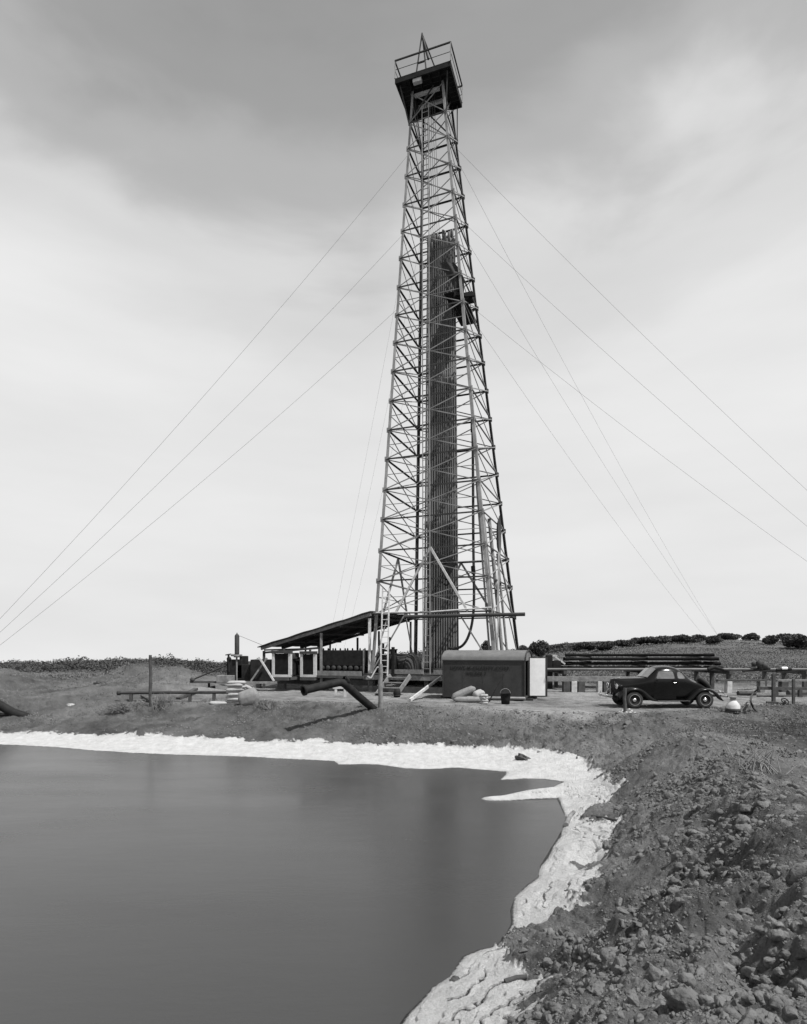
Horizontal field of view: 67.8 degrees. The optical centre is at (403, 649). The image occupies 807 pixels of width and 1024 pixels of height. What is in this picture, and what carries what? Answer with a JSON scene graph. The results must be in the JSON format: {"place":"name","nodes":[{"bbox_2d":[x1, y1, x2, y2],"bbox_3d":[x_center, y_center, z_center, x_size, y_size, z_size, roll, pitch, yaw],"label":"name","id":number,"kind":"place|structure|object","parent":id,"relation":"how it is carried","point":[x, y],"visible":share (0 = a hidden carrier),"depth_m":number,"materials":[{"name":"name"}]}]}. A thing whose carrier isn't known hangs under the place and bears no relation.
{"place":"outdoors","nodes":[
{"label":"outdoors","id":0,"kind":"place"},
{"bbox_2d":[0,745,565,1023],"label":"water","id":1,"kind":"structure","parent":0,"point":[137,888],"depth_m":8.89,"materials":[{"name":"grey liquid"}]},
{"bbox_2d":[0,640,806,1023],"bbox_3d":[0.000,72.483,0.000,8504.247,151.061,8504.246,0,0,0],"label":"ground","id":2,"kind":"structure","parent":0,"point":[478,992],"depth_m":13.96,"materials":[{"name":"soil"}]},
{"bbox_2d":[0,700,31,716],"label":"discharge pipe","id":3,"kind":"object","parent":2,"relation":"on","point":[7,709],"visible":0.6,"depth_m":25.51,"materials":[{"name":"black metal"}]},
{"bbox_2d":[95,700,148,712],"bbox_3d":[-12.020,2.419,25.550,2.373,0.446,1.868,0,0,0],"label":"scrub bush","id":4,"kind":"object","parent":2,"relation":"on","point":[120,707],"visible":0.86,"depth_m":25.31,"materials":[{"name":"grey plant"}]},
{"bbox_2d":[149,655,151,706],"bbox_3d":[-10.857,1.478,25.758,0.154,2.529,0.153,0,0,0],"label":"pole","id":5,"kind":"object","parent":2,"relation":"on","point":[150,679],"visible":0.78,"depth_m":25.70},
{"bbox_2d":[151,692,173,710],"bbox_3d":[-10.116,2.182,25.288,0.930,0.773,0.899,0,0,0],"label":"scrub bush","id":6,"kind":"object","parent":2,"relation":"on","point":[160,701],"visible":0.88,"depth_m":25.15,"materials":[{"name":"grey plant"}]},
{"bbox_2d":[116,691,227,701],"bbox_3d":[-10.316,2.143,27.000,5.108,0.616,0.200,0,0,0],"label":"pipeline","id":7,"kind":"object","parent":2,"relation":"on","point":[189,693],"visible":0.77,"depth_m":26.94,"materials":[{"name":"metal"}]},
{"bbox_2d":[190,633,285,687],"bbox_3d":[-9.447,0.675,34.498,5.334,3.303,1.630,0,0,-10],"label":"mud pump","id":8,"kind":"object","parent":2,"relation":"on","point":[238,669],"visible":0.91,"depth_m":33.99,"materials":[{"name":"metal"}]},
{"bbox_2d":[238,687,259,705],"bbox_3d":[-6.502,2.031,25.258,0.881,0.743,0.565,-20,10,-11],"label":"burlap sack","id":9,"kind":"object","parent":2,"relation":"on","point":[246,697],"visible":0.88,"depth_m":25.01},
{"bbox_2d":[245,657,276,683],"bbox_3d":[-8.023,1.111,33.840,2.047,1.495,1.420,0,0,0],"label":"cross braced stand","id":10,"kind":"object","parent":2,"relation":"on","point":[260,671],"visible":0.9,"depth_m":33.65,"materials":[{"name":"wood"}]},
{"bbox_2d":[252,699,275,709],"bbox_3d":[-5.705,2.218,24.730,1.019,0.421,1.275,0,0,0],"label":"scrub bush","id":11,"kind":"object","parent":2,"relation":"on","point":[263,704],"visible":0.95,"depth_m":24.51,"materials":[{"name":"grey plant"}]},
{"bbox_2d":[0,642,591,672],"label":"distant brush","id":12,"kind":"object","parent":2,"relation":"on","point":[81,663],"visible":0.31,"depth_m":123.76,"materials":[{"name":"grey plant"}]},
{"bbox_2d":[258,611,411,687],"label":"engine shed","id":13,"kind":"structure","parent":2,"relation":"on","point":[321,637],"depth_m":36.55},
{"bbox_2d":[300,675,377,709],"bbox_3d":[-2.249,1.806,22.618,3.570,1.693,0.400,0,0,-40],"label":"discharge pipe","id":14,"kind":"object","parent":2,"relation":"on","point":[350,689],"visible":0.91,"depth_m":22.41,"materials":[{"name":"black metal"}]},
{"bbox_2d":[378,664,382,708],"bbox_3d":[-0.902,1.597,23.571,0.210,2.104,0.210,0,0,0],"label":"post","id":15,"kind":"object","parent":2,"relation":"on","point":[380,688],"visible":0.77,"depth_m":23.49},
{"bbox_2d":[374,674,410,694],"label":"steps","id":16,"kind":"structure","parent":2,"relation":"on","point":[403,684],"depth_m":30.87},
{"bbox_2d":[354,668,441,693],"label":"derrick floor","id":17,"kind":"structure","parent":2,"relation":"on","point":[426,678],"depth_m":32.71,"materials":[{"name":"wood"}]},
{"bbox_2d":[380,588,389,675],"bbox_3d":[-1.010,-1.028,32.800,0.463,4.863,1.390,0,0,3],"label":"ladder","id":18,"kind":"object","parent":17,"relation":"on","point":[387,642],"visible":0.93,"depth_m":32.80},
{"bbox_2d":[382,637,397,677],"bbox_3d":[-0.702,0.410,33.272,0.730,2.250,1.300,0,0,21],"label":"brake frame","id":19,"kind":"object","parent":17,"relation":"on","point":[393,663],"visible":0.84,"depth_m":32.80,"materials":[{"name":"black metal"}]},
{"bbox_2d":[374,649,421,685],"bbox_3d":[-0.406,0.982,34.849,2.800,2.075,1.810,0,0,29],"label":"winch","id":20,"kind":"object","parent":17,"relation":"on","point":[411,661],"visible":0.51,"depth_m":34.04,"materials":[{"name":"metal"}]},
{"bbox_2d":[424,238,428,667],"bbox_3d":[1.337,-11.615,35.332,0.144,25.371,0.144,1,0,-18],"label":"drill pipe","id":21,"kind":"object","parent":17,"relation":"on","point":[425,524],"visible":0.59,"depth_m":35.29,"materials":[{"name":"metal"}]},
{"bbox_2d":[426,236,430,667],"bbox_3d":[1.465,-11.636,35.283,0.144,25.413,0.144,1,0,-24],"label":"drill pipe","id":22,"kind":"object","parent":17,"relation":"on","point":[427,496],"visible":0.58,"depth_m":35.23,"materials":[{"name":"metal"}]},
{"bbox_2d":[428,242,432,667],"bbox_3d":[1.596,-11.448,35.233,0.144,25.036,0.144,0,0,-33],"label":"drill pipe","id":23,"kind":"object","parent":17,"relation":"on","point":[430,436],"visible":0.53,"depth_m":35.20,"materials":[{"name":"metal"}]},
{"bbox_2d":[431,233,434,667],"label":"drill pipe","id":24,"kind":"object","parent":17,"relation":"on","point":[433,235],"visible":0.68,"depth_m":35.14,"materials":[{"name":"metal"}]},
{"bbox_2d":[433,240,436,667],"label":"drill pipe","id":25,"kind":"object","parent":17,"relation":"on","point":[434,524],"visible":0.77,"depth_m":35.10,"materials":[{"name":"metal"}]},
{"bbox_2d":[435,233,437,667],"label":"drill pipe","id":26,"kind":"object","parent":17,"relation":"on","point":[435,559],"visible":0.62,"depth_m":35.28,"materials":[{"name":"metal"}]},
{"bbox_2d":[436,237,437,667],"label":"drill pipe","id":27,"kind":"object","parent":17,"relation":"on","point":[436,496],"visible":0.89,"depth_m":35.02,"materials":[{"name":"metal"}]},
{"bbox_2d":[438,236,440,667],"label":"drill pipe","id":28,"kind":"object","parent":17,"relation":"on","point":[439,520],"visible":0.77,"depth_m":35.00,"materials":[{"name":"metal"}]},
{"bbox_2d":[440,513,440,660],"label":"drill pipe","id":29,"kind":"object","parent":17,"relation":"on","point":[440,596],"visible":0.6,"depth_m":35.14,"materials":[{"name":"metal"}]},
{"bbox_2d":[440,238,442,667],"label":"drill pipe","id":30,"kind":"object","parent":17,"relation":"on","point":[441,522],"visible":0.75,"depth_m":34.96,"materials":[{"name":"metal"}]},
{"bbox_2d":[442,229,444,652],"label":"drill pipe","id":31,"kind":"object","parent":17,"relation":"on","point":[443,442],"visible":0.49,"depth_m":34.91,"materials":[{"name":"metal"}]},
{"bbox_2d":[444,230,446,649],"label":"drill pipe","id":32,"kind":"object","parent":17,"relation":"on","point":[445,438],"visible":0.56,"depth_m":34.86,"materials":[{"name":"metal"}]},
{"bbox_2d":[446,237,447,649],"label":"drill pipe","id":33,"kind":"object","parent":17,"relation":"on","point":[447,550],"visible":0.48,"depth_m":34.99,"materials":[{"name":"metal"}]},
{"bbox_2d":[371,33,524,684],"bbox_3d":[3.426,-16.709,35.482,8.659,37.538,7.488,0,0,21],"label":"oil derrick","id":34,"kind":"object","parent":17,"relation":"on","point":[438,82],"visible":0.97,"depth_m":34.36,"materials":[{"name":"metal"}]},
{"bbox_2d":[3,311,394,642],"bbox_3d":[-11.358,-8.731,31.579,22.742,21.824,0.012,0,0,-16],"label":"guy wire","id":35,"kind":"object","parent":34,"relation":"attached to","point":[204,479],"visible":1,"depth_m":31.72,"materials":[{"name":"metal"}]},
{"bbox_2d":[6,241,396,626],"bbox_3d":[-11.258,-10.921,31.577,23.236,26.262,0.012,0,0,-16],"label":"guy wire","id":36,"kind":"object","parent":34,"relation":"attached to","point":[203,439],"visible":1,"depth_m":31.80,"materials":[{"name":"metal"}]},
{"bbox_2d":[10,160,403,607],"bbox_3d":[-11.145,-13.322,31.634,23.736,31.105,0.012,0,0,-17],"label":"guy wire","id":37,"kind":"object","parent":34,"relation":"attached to","point":[202,397],"visible":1,"depth_m":31.71,"materials":[{"name":"metal"}]},
{"bbox_2d":[424,96,450,555],"bbox_3d":[1.938,-18.996,34.516,0.480,27.550,2.489,0,0,-25],"label":"drilling line","id":38,"kind":"object","parent":34,"relation":"hanging from","point":[438,331],"visible":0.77,"depth_m":34.46,"materials":[{"name":"metal"}]},
{"bbox_2d":[434,551,456,585],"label":"travelling block","id":39,"kind":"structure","parent":34,"relation":"hanging from","point":[452,563],"depth_m":33.44,"materials":[{"name":"metal"}]},
{"bbox_2d":[448,422,475,649],"bbox_3d":[3.266,-6.353,33.350,1.595,12.704,0.277,0,0,31],"label":"rotary hose","id":40,"kind":"object","parent":34,"relation":"hanging from","point":[473,574],"visible":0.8,"depth_m":32.94,"materials":[{"name":"black rubber"}]},
{"bbox_2d":[496,515,500,553],"bbox_3d":[5.544,-6.666,34.960,0.164,2.341,0.778,0,0,21],"label":"rope coil","id":41,"kind":"object","parent":34,"relation":"hanging from","point":[498,535],"visible":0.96,"depth_m":34.86,"materials":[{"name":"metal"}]},
{"bbox_2d":[461,168,728,652],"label":"guy wire","id":42,"kind":"object","parent":34,"relation":"attached to","point":[579,391],"visible":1,"depth_m":45.94,"materials":[{"name":"metal"}]},
{"bbox_2d":[470,246,726,647],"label":"guy wire","id":43,"kind":"object","parent":34,"relation":"attached to","point":[582,430],"visible":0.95,"depth_m":45.49,"materials":[{"name":"metal"}]},
{"bbox_2d":[458,150,799,483],"bbox_3d":[21.455,-14.156,37.383,36.345,32.476,0.012,0,0,-3],"label":"guy wire","id":44,"kind":"object","parent":34,"relation":"attached to","point":[637,329],"visible":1,"depth_m":36.92,"materials":[{"name":"metal"}]},
{"bbox_2d":[475,233,802,522],"bbox_3d":[21.448,-11.916,37.882,35.195,27.997,0.012,0,0,-4],"label":"guy wire","id":45,"kind":"object","parent":34,"relation":"attached to","point":[631,375],"visible":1,"depth_m":37.35,"materials":[{"name":"metal"}]},
{"bbox_2d":[478,312,804,559],"bbox_3d":[21.334,-9.352,38.096,33.625,22.870,0.012,0,0,-4],"label":"guy wire","id":46,"kind":"object","parent":34,"relation":"attached to","point":[631,432],"visible":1,"depth_m":37.58,"materials":[{"name":"metal"}]},
{"bbox_2d":[446,238,449,649],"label":"drill pipe","id":47,"kind":"object","parent":17,"relation":"on","point":[447,381],"visible":0.53,"depth_m":34.82,"materials":[{"name":"metal"}]},
{"bbox_2d":[448,231,452,646],"bbox_3d":[2.710,-11.631,34.806,0.144,25.404,0.144,0,-1,-35],"label":"drill pipe","id":48,"kind":"object","parent":17,"relation":"on","point":[450,519],"visible":0.72,"depth_m":34.77,"materials":[{"name":"metal"}]},
{"bbox_2d":[449,237,454,646],"bbox_3d":[2.818,-11.435,34.764,0.144,25.012,0.144,0,-1,-38],"label":"drill pipe","id":49,"kind":"object","parent":17,"relation":"on","point":[451,382],"visible":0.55,"depth_m":34.73,"materials":[{"name":"metal"}]},
{"bbox_2d":[451,229,456,646],"bbox_3d":[2.950,-11.749,34.949,0.144,25.640,0.144,0,-1,-40],"label":"drill pipe","id":50,"kind":"object","parent":17,"relation":"on","point":[452,236],"visible":0.66,"depth_m":34.91,"materials":[{"name":"metal"}]},
{"bbox_2d":[453,237,458,649],"bbox_3d":[3.104,-11.641,35.361,0.144,25.424,0.144,0,-1,-40],"label":"drill pipe","id":51,"kind":"object","parent":17,"relation":"on","point":[454,241],"visible":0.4,"depth_m":35.31,"materials":[{"name":"metal"}]},
{"bbox_2d":[0,662,806,752],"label":"bank grass","id":52,"kind":"structure","parent":2,"relation":"on","point":[716,709],"depth_m":22.78,"materials":[{"name":"plant"}]},
{"bbox_2d":[22,639,806,683],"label":"dry grass","id":53,"kind":"structure","parent":2,"relation":"on","point":[77,675],"depth_m":73.51,"materials":[{"name":"plant"}]},
{"bbox_2d":[409,676,441,700],"bbox_3d":[1.105,1.834,29.006,0.090,1.039,3.605,0,0,27],"label":"plank","id":54,"kind":"object","parent":2,"relation":"on","point":[417,694],"visible":0.91,"depth_m":28.81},
{"bbox_2d":[451,686,475,699],"bbox_3d":[2.739,1.969,27.352,1.180,0.375,0.372,-24,1,-3],"label":"full sack","id":55,"kind":"object","parent":2,"relation":"on","point":[467,691],"visible":0.93,"depth_m":27.20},
{"bbox_2d":[454,697,480,702],"bbox_3d":[2.864,2.213,26.683,1.285,0.268,0.414,0,0,-1],"label":"full sack","id":56,"kind":"object","parent":2,"relation":"on","point":[468,699],"visible":0.84,"depth_m":26.51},
{"bbox_2d":[500,688,510,703],"bbox_3d":[4.402,1.997,25.894,0.473,0.667,0.480,0,0,0],"label":"bucket","id":57,"kind":"object","parent":2,"relation":"on","point":[505,698],"visible":1,"depth_m":25.73,"materials":[{"name":"black metal"}]},
{"bbox_2d":[504,974,527,982],"bbox_3d":[1.085,3.175,5.796,0.230,0.097,0.084,0,0,0],"label":"stick","id":58,"kind":"object","parent":2,"relation":"on","point":[516,977],"visible":0.97,"depth_m":5.78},
{"bbox_2d":[515,753,530,760],"bbox_3d":[3.569,3.241,17.961,0.608,0.249,0.381,20,-4,-11],"label":"stone","id":59,"kind":"object","parent":2,"relation":"on","point":[519,756],"visible":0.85,"depth_m":17.83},
{"bbox_2d":[529,640,549,656],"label":"oak tree","id":60,"kind":"object","parent":2,"relation":"on","point":[540,648],"visible":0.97,"depth_m":99.40,"materials":[{"name":"black plant"}]},
{"bbox_2d":[545,655,565,688],"bbox_3d":[9.036,1.325,35.740,1.146,2.097,0.620,0,0,0],"label":"pipe stanchion","id":61,"kind":"object","parent":2,"relation":"on","point":[551,663],"visible":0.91,"depth_m":35.43,"materials":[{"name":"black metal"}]},
{"bbox_2d":[553,671,567,687],"bbox_3d":[9.404,1.813,37.100,0.220,1.207,4.600,0,0,0],"label":"trestle","id":62,"kind":"object","parent":2,"relation":"on","point":[563,673],"visible":0.35,"depth_m":36.90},
{"bbox_2d":[547,668,806,670],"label":"long pipe","id":63,"kind":"object","parent":62,"relation":"on","point":[642,669],"visible":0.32,"depth_m":35.00,"materials":[{"name":"metal"}]},
{"bbox_2d":[742,660,770,671],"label":"pipe tongs","id":64,"kind":"object","parent":63,"relation":"on","point":[760,665],"visible":1,"depth_m":34.91,"materials":[{"name":"black metal"}]},
{"bbox_2d":[320,704,806,1023],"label":"dirt clods","id":65,"kind":"object","parent":2,"relation":"on","point":[686,1000],"visible":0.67,"depth_m":4.72,"materials":[{"name":"soil"}]},
{"bbox_2d":[562,681,569,691],"bbox_3d":[8.992,2.077,33.200,0.360,0.694,0.350,0,0,0],"label":"stump","id":66,"kind":"object","parent":2,"relation":"on","point":[565,686],"visible":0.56,"depth_m":33.02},
{"bbox_2d":[547,676,637,680],"bbox_3d":[10.679,1.597,33.200,5.699,0.260,0.300,0,0,0],"label":"rack timber","id":67,"kind":"object","parent":66,"relation":"on","point":[578,678],"visible":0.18,"depth_m":33.05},
{"bbox_2d":[563,810,575,826],"bbox_3d":[3.308,3.362,11.978,0.126,0.126,0.883,0,0,25],"label":"stick","id":68,"kind":"object","parent":2,"relation":"on","point":[568,818],"visible":1,"depth_m":11.87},
{"bbox_2d":[570,681,576,691],"bbox_3d":[9.409,2.077,33.200,0.310,0.696,0.350,0,0,0],"label":"stump","id":69,"kind":"object","parent":2,"relation":"on","point":[573,686],"visible":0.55,"depth_m":33.02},
{"bbox_2d":[577,681,584,691],"bbox_3d":[9.818,2.077,33.200,0.386,0.699,0.350,0,0,0],"label":"stump","id":70,"kind":"object","parent":2,"relation":"on","point":[580,686],"visible":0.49,"depth_m":33.02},
{"bbox_2d":[576,641,596,650],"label":"oak tree","id":71,"kind":"object","parent":2,"relation":"on","point":[584,645],"visible":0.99,"depth_m":107.03,"materials":[{"name":"black plant"}]},
{"bbox_2d":[593,641,616,650],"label":"oak tree","id":72,"kind":"object","parent":2,"relation":"on","point":[604,646],"visible":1,"depth_m":102.84,"materials":[{"name":"black plant"}]},
{"bbox_2d":[614,639,635,647],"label":"oak tree","id":73,"kind":"object","parent":2,"relation":"on","point":[621,643],"visible":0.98,"depth_m":104.85,"materials":[{"name":"black plant"}]},
{"bbox_2d":[623,688,626,711],"bbox_3d":[8.248,2.001,22.375,0.144,1.171,0.143,0,0,0],"label":"post","id":74,"kind":"object","parent":2,"relation":"on","point":[624,700],"visible":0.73,"depth_m":22.32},
{"bbox_2d":[638,635,671,643],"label":"oak tree","id":75,"kind":"object","parent":2,"relation":"on","point":[659,639],"visible":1,"depth_m":106.72,"materials":[{"name":"black plant"}]},
{"bbox_2d":[598,666,727,707],"bbox_3d":[10.621,1.490,24.750,4.879,1.691,1.730,0,0,-1],"label":"car","id":76,"kind":"object","parent":2,"relation":"on","point":[663,683],"visible":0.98,"depth_m":24.10,"materials":[{"name":"black metal"}]},
{"bbox_2d":[676,634,701,643],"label":"oak tree","id":77,"kind":"object","parent":2,"relation":"on","point":[684,638],"visible":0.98,"depth_m":107.01,"materials":[{"name":"black plant"}]},
{"bbox_2d":[692,671,732,688],"bbox_3d":[19.024,1.845,37.100,0.220,1.269,4.600,0,0,0],"label":"trestle","id":78,"kind":"object","parent":2,"relation":"on","point":[728,674],"visible":0.57,"depth_m":36.90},
{"bbox_2d":[564,666,705,666],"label":"stacked pipe","id":79,"kind":"object","parent":78,"relation":"on","point":[630,666],"visible":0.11,"depth_m":37.68,"materials":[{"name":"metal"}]},
{"bbox_2d":[563,667,722,667],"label":"stacked pipe","id":80,"kind":"object","parent":78,"relation":"on","point":[631,667],"visible":0.28,"depth_m":36.15,"materials":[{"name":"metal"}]},
{"bbox_2d":[705,635,722,643],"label":"oak tree","id":81,"kind":"object","parent":2,"relation":"on","point":[712,639],"visible":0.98,"depth_m":99.13,"materials":[{"name":"plant"}]},
{"bbox_2d":[724,681,731,692],"bbox_3d":[17.965,2.098,33.200,0.288,0.742,0.350,0,0,0],"label":"stump","id":82,"kind":"object","parent":2,"relation":"on","point":[727,686],"visible":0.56,"depth_m":33.03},
{"bbox_2d":[717,633,741,639],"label":"oak tree","id":83,"kind":"object","parent":2,"relation":"on","point":[728,636],"visible":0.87,"depth_m":116.51,"materials":[{"name":"plant"}]},
{"bbox_2d":[725,696,740,712],"bbox_3d":[10.830,1.779,19.689,0.481,0.512,0.450,0,0,0],"label":"milk can","id":84,"kind":"object","parent":2,"relation":"on","point":[733,705],"visible":1,"depth_m":19.55,"materials":[{"name":"white paint"}]},
{"bbox_2d":[685,709,806,757],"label":"weeds","id":85,"kind":"object","parent":2,"relation":"on","point":[763,746],"visible":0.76,"depth_m":15.91,"materials":[{"name":"grey plant"}]},
{"bbox_2d":[736,691,756,695],"bbox_3d":[17.748,2.234,31.050,0.942,0.261,0.260,0,0,-6],"label":"log","id":86,"kind":"object","parent":2,"relation":"on","point":[746,693],"visible":0.92,"depth_m":30.95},
{"bbox_2d":[741,632,760,640],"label":"oak tree","id":87,"kind":"object","parent":2,"relation":"on","point":[752,636],"visible":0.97,"depth_m":111.01,"materials":[{"name":"black plant"}]},
{"bbox_2d":[756,681,764,692],"bbox_3d":[19.770,2.088,33.200,0.291,0.723,0.350,0,0,0],"label":"stump","id":88,"kind":"object","parent":2,"relation":"on","point":[760,683],"visible":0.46,"depth_m":33.03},
{"bbox_2d":[716,679,767,680],"bbox_3d":[18.703,1.677,33.200,2.711,0.100,0.300,0,0,0],"label":"rack timber","id":89,"kind":"object","parent":88,"relation":"on","point":[741,680],"visible":1,"depth_m":33.09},
{"bbox_2d":[720,744,803,774],"bbox_3d":[5.568,1.709,9.423,0.993,0.400,0.861,0,0,0],"label":"scrub bush","id":90,"kind":"object","parent":2,"relation":"on","point":[766,764],"visible":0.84,"depth_m":9.26,"materials":[{"name":"plant"}]},
{"bbox_2d":[762,635,779,644],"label":"oak tree","id":91,"kind":"object","parent":2,"relation":"on","point":[771,639],"visible":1,"depth_m":95.32,"materials":[{"name":"plant"}]},
{"bbox_2d":[771,674,775,701],"bbox_3d":[16.270,1.843,26.385,0.125,1.575,0.125,0,0,0],"label":"post","id":92,"kind":"object","parent":2,"relation":"on","point":[773,687],"visible":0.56,"depth_m":26.32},
{"bbox_2d":[757,687,806,696],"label":"hitching rail","id":93,"kind":"object","parent":2,"relation":"on","point":[799,691],"visible":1,"depth_m":26.44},
{"bbox_2d":[760,671,806,686],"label":"trestle","id":94,"kind":"object","parent":2,"relation":"on","point":[784,675],"visible":0.51,"depth_m":36.78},
{"bbox_2d":[778,681,788,691],"bbox_3d":[21.012,2.083,33.200,0.402,0.717,0.350,0,0,0],"label":"stump","id":95,"kind":"object","parent":2,"relation":"on","point":[783,683],"visible":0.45,"depth_m":33.02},
{"bbox_2d":[792,679,794,703],"bbox_3d":[16.829,1.941,25.891,0.100,1.379,0.100,0,0,0],"label":"post","id":96,"kind":"object","parent":2,"relation":"on","point":[793,690],"visible":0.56,"depth_m":25.84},
{"bbox_2d":[782,633,806,648],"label":"oak tree","id":97,"kind":"object","parent":2,"relation":"on","point":[798,640],"visible":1,"depth_m":87.30,"materials":[{"name":"plant"}]},
{"bbox_2d":[0,0,806,663],"label":"sky","id":98,"kind":"structure","parent":0,"point":[172,172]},
{"bbox_2d":[441,650,546,700],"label":"tool house","id":99,"kind":"structure","parent":0,"point":[524,672],"depth_m":28.14,"materials":[{"name":"grey paint"}]},
{"bbox_2d":[529,657,546,696],"bbox_3d":[6.371,1.280,28.394,0.860,1.860,0.119,0,0,8],"label":"door","id":100,"kind":"structure","parent":99,"relation":"in","point":[537,665],"depth_m":28.41,"materials":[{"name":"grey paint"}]},
{"bbox_3d":[11.345,0.975,37.300,0.100,0.060,2.600,0,0,0],"label":"spacer board","id":101,"kind":"object","parent":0,"visible":0},
{"bbox_2d":[566,662,720,664],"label":"stacked pipe","id":102,"kind":"object","parent":101,"relation":"on","point":[643,663],"visible":0.96,"depth_m":36.24,"materials":[{"name":"metal"}]},
{"bbox_3d":[11.345,0.695,37.300,0.100,0.060,2.600,0,0,0],"label":"spacer board","id":103,"kind":"object","parent":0,"visible":0},
{"bbox_2d":[564,657,714,660],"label":"stacked pipe","id":104,"kind":"object","parent":103,"relation":"on","point":[709,658],"visible":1,"depth_m":36.13,"materials":[{"name":"metal"}]},
{"bbox_2d":[577,657,702,657],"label":"stacked pipe","id":105,"kind":"object","parent":103,"relation":"on","point":[639,657],"visible":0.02,"depth_m":38.27,"materials":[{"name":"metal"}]},
{"bbox_3d":[11.345,0.415,37.300,0.100,0.060,2.600,0,0,0],"label":"spacer board","id":106,"kind":"object","parent":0,"visible":0},
{"bbox_2d":[565,653,709,656],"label":"stacked pipe","id":107,"kind":"object","parent":106,"relation":"on","point":[704,655],"visible":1,"depth_m":36.23,"materials":[{"name":"metal"}]},
{"bbox_3d":[-2.387,2.178,34.087,0.591,0.360,0.619,0,0,0],"label":"support block","id":108,"kind":"object","parent":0,"visible":0},
{"bbox_2d":[238,678,376,684],"bbox_3d":[-6.424,1.830,35.637,10.450,0.340,0.300,0,0,21],"label":"timber skid","id":109,"kind":"object","parent":108,"relation":"on","point":[352,681],"visible":0.46,"depth_m":34.95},
{"bbox_2d":[271,640,306,679],"bbox_3d":[-6.536,0.549,34.800,1.180,2.286,2.860,0,0,13],"label":"engine","id":110,"kind":"object","parent":109,"relation":"on","point":[286,665],"visible":0.86,"depth_m":33.57,"materials":[{"name":"white paint"}]},
{"bbox_2d":[299,641,330,679],"bbox_3d":[-5.149,0.585,35.594,1.060,2.286,2.860,0,0,13],"label":"engine","id":111,"kind":"object","parent":109,"relation":"on","point":[309,664],"visible":0.72,"depth_m":34.35,"materials":[{"name":"white paint"}]},
{"bbox_2d":[316,648,371,678],"bbox_3d":[-3.326,0.739,34.667,3.000,1.700,1.800,0,0,21],"label":"engine","id":112,"kind":"object","parent":109,"relation":"on","point":[340,663],"visible":0.98,"depth_m":34.06,"materials":[{"name":"black metal"}]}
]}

